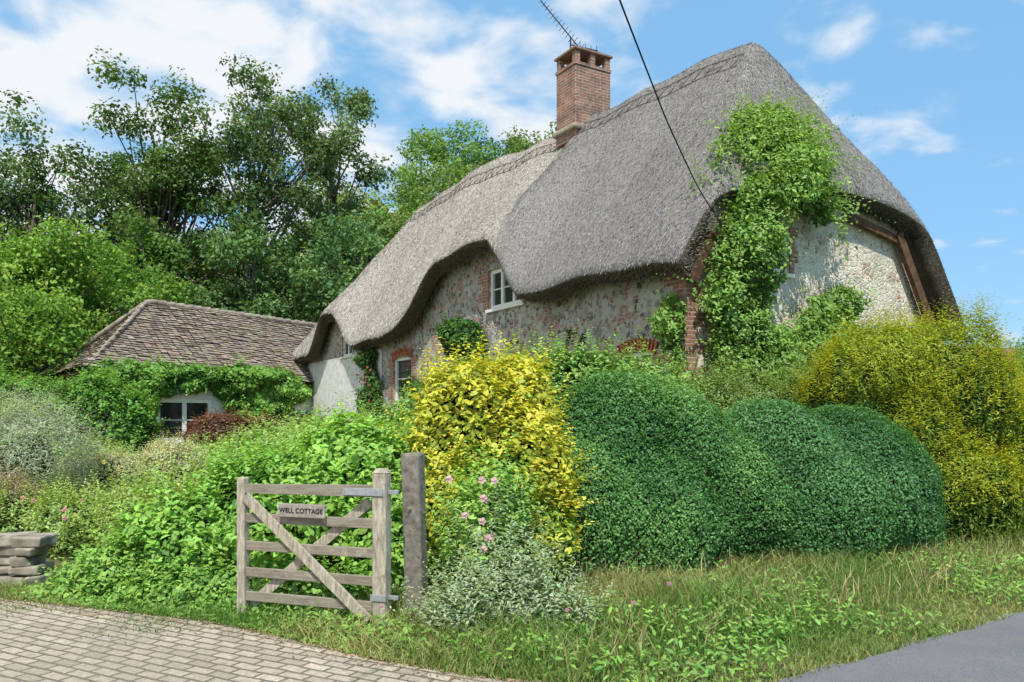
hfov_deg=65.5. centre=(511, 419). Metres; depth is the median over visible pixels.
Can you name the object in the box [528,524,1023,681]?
seeding grass
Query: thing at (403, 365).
window pane
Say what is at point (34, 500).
garden flowers
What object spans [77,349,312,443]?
wall creeper
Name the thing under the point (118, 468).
yellow flowers
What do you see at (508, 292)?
window pane
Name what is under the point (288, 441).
garden shrub
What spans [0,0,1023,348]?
sky
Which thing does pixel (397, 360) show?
window frame
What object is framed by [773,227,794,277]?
window frame
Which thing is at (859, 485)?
clipped box hedge
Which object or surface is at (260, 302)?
sycamore tree
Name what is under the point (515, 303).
window frame
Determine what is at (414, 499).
gate post
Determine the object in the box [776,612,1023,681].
road
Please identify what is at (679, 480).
clipped box hedge
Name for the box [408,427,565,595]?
rose bush
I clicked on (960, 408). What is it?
golden yew bush
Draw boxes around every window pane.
[160,402,206,437]
[293,412,310,424]
[399,360,410,412]
[495,273,522,304]
[630,355,654,376]
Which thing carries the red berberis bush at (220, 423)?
on the ground at (60, 566)
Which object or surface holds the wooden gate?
on the ground at (60, 566)
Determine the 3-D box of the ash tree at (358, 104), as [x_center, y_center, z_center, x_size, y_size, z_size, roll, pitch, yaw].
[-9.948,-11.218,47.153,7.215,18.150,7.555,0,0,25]
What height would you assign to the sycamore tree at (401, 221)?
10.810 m
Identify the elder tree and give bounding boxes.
[0,215,196,386]
[0,223,28,334]
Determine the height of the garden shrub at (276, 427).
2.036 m
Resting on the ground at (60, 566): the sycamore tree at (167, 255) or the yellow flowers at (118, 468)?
the sycamore tree at (167, 255)
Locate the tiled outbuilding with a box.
[39,299,316,442]
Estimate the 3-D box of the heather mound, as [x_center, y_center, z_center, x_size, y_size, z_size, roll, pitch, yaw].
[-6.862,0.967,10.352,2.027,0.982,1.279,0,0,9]
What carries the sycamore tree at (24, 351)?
on the ground at (60, 566)
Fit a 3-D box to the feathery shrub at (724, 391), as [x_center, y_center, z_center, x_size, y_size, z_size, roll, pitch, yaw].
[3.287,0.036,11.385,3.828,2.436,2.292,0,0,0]
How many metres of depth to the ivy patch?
18.90 m
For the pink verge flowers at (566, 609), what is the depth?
5.70 m
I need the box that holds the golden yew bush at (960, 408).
[776,281,1023,546]
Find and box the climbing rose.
[347,344,422,424]
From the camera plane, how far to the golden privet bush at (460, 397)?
7.28 m
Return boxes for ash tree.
[0,88,157,284]
[23,45,267,299]
[161,52,365,296]
[265,73,404,294]
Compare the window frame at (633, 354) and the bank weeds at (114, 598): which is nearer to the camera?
the bank weeds at (114, 598)
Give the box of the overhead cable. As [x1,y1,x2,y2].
[619,0,721,225]
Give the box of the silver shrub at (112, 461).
[41,427,217,499]
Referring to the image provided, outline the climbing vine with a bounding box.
[632,73,895,408]
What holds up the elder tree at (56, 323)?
on the ground at (60, 566)
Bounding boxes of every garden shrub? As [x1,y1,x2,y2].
[1,395,384,464]
[84,386,446,592]
[148,396,421,494]
[365,369,424,435]
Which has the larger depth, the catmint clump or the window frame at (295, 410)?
the window frame at (295, 410)
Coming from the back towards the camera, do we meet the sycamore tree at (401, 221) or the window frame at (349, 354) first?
the sycamore tree at (401, 221)
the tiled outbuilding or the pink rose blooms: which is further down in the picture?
the pink rose blooms
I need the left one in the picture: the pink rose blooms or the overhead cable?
the pink rose blooms
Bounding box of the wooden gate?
[237,468,398,627]
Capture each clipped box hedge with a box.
[555,360,803,579]
[718,392,954,566]
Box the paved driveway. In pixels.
[0,599,547,681]
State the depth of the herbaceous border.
9.07 m
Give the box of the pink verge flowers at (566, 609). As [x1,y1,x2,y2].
[380,582,670,611]
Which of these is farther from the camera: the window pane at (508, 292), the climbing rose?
the climbing rose
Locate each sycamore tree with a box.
[0,279,105,375]
[71,217,215,332]
[171,200,330,322]
[250,201,388,327]
[354,202,427,267]
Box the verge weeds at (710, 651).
[241,527,1023,681]
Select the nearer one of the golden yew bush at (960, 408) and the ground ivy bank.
the ground ivy bank
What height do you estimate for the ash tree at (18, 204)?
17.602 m
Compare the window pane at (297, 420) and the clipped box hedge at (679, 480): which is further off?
the window pane at (297, 420)
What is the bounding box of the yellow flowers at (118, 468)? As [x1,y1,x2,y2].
[18,449,165,470]
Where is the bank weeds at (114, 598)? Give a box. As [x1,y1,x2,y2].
[0,575,426,664]
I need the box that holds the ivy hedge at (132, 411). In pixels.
[0,359,176,451]
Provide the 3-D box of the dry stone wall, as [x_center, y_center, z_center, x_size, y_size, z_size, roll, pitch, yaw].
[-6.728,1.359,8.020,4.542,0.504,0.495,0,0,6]
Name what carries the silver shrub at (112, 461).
on the ground at (60, 566)
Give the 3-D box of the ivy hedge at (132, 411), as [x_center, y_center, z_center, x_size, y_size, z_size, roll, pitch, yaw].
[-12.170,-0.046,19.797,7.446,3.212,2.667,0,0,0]
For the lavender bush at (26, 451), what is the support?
on the ground at (60, 566)
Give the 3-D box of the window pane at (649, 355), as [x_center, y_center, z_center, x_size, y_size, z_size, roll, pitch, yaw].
[2.316,-0.765,14.091,0.012,0.770,0.840,0,0,-31]
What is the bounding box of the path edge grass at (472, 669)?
[0,553,594,681]
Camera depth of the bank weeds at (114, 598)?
6.13 m
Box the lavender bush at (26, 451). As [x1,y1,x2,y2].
[0,370,120,496]
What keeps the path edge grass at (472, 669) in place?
on the ground at (60, 566)
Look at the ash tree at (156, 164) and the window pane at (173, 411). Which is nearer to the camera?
the window pane at (173, 411)
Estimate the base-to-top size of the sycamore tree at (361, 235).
11.372 m
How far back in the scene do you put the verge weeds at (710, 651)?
5.73 m
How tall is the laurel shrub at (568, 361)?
2.124 m
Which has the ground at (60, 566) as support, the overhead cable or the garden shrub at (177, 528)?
the garden shrub at (177, 528)
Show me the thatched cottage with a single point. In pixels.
(570, 224)
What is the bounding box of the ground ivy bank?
[22,520,371,614]
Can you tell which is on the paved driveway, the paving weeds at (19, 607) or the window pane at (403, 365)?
the paving weeds at (19, 607)
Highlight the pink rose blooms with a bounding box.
[445,475,498,552]
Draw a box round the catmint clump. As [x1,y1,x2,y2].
[377,472,618,641]
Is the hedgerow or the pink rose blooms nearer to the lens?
the pink rose blooms
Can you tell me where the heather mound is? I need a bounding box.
[0,460,50,511]
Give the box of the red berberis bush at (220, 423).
[177,403,295,452]
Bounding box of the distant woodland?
[101,119,556,322]
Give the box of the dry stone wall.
[0,531,57,586]
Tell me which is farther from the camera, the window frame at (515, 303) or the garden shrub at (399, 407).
the window frame at (515, 303)
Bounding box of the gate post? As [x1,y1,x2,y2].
[401,452,427,618]
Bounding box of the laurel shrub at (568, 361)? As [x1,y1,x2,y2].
[372,321,732,430]
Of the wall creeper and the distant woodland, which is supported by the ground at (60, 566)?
the distant woodland
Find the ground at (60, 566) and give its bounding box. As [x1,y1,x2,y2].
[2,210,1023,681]
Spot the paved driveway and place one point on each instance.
(203, 653)
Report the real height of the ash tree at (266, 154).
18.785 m
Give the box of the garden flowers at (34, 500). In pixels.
[20,490,121,520]
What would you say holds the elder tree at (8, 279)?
on the ground at (60, 566)
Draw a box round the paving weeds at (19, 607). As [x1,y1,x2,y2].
[0,597,215,653]
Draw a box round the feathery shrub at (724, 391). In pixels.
[654,341,818,422]
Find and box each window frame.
[157,399,211,442]
[292,410,309,418]
[340,340,351,358]
[395,357,410,409]
[485,268,524,312]
[624,352,653,368]
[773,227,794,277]
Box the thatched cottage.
[292,0,967,426]
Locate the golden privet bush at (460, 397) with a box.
[379,331,604,589]
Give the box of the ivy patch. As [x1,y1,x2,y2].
[416,310,489,364]
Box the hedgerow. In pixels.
[1006,327,1023,532]
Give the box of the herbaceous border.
[0,445,212,558]
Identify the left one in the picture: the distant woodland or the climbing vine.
the distant woodland
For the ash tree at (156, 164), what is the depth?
41.94 m

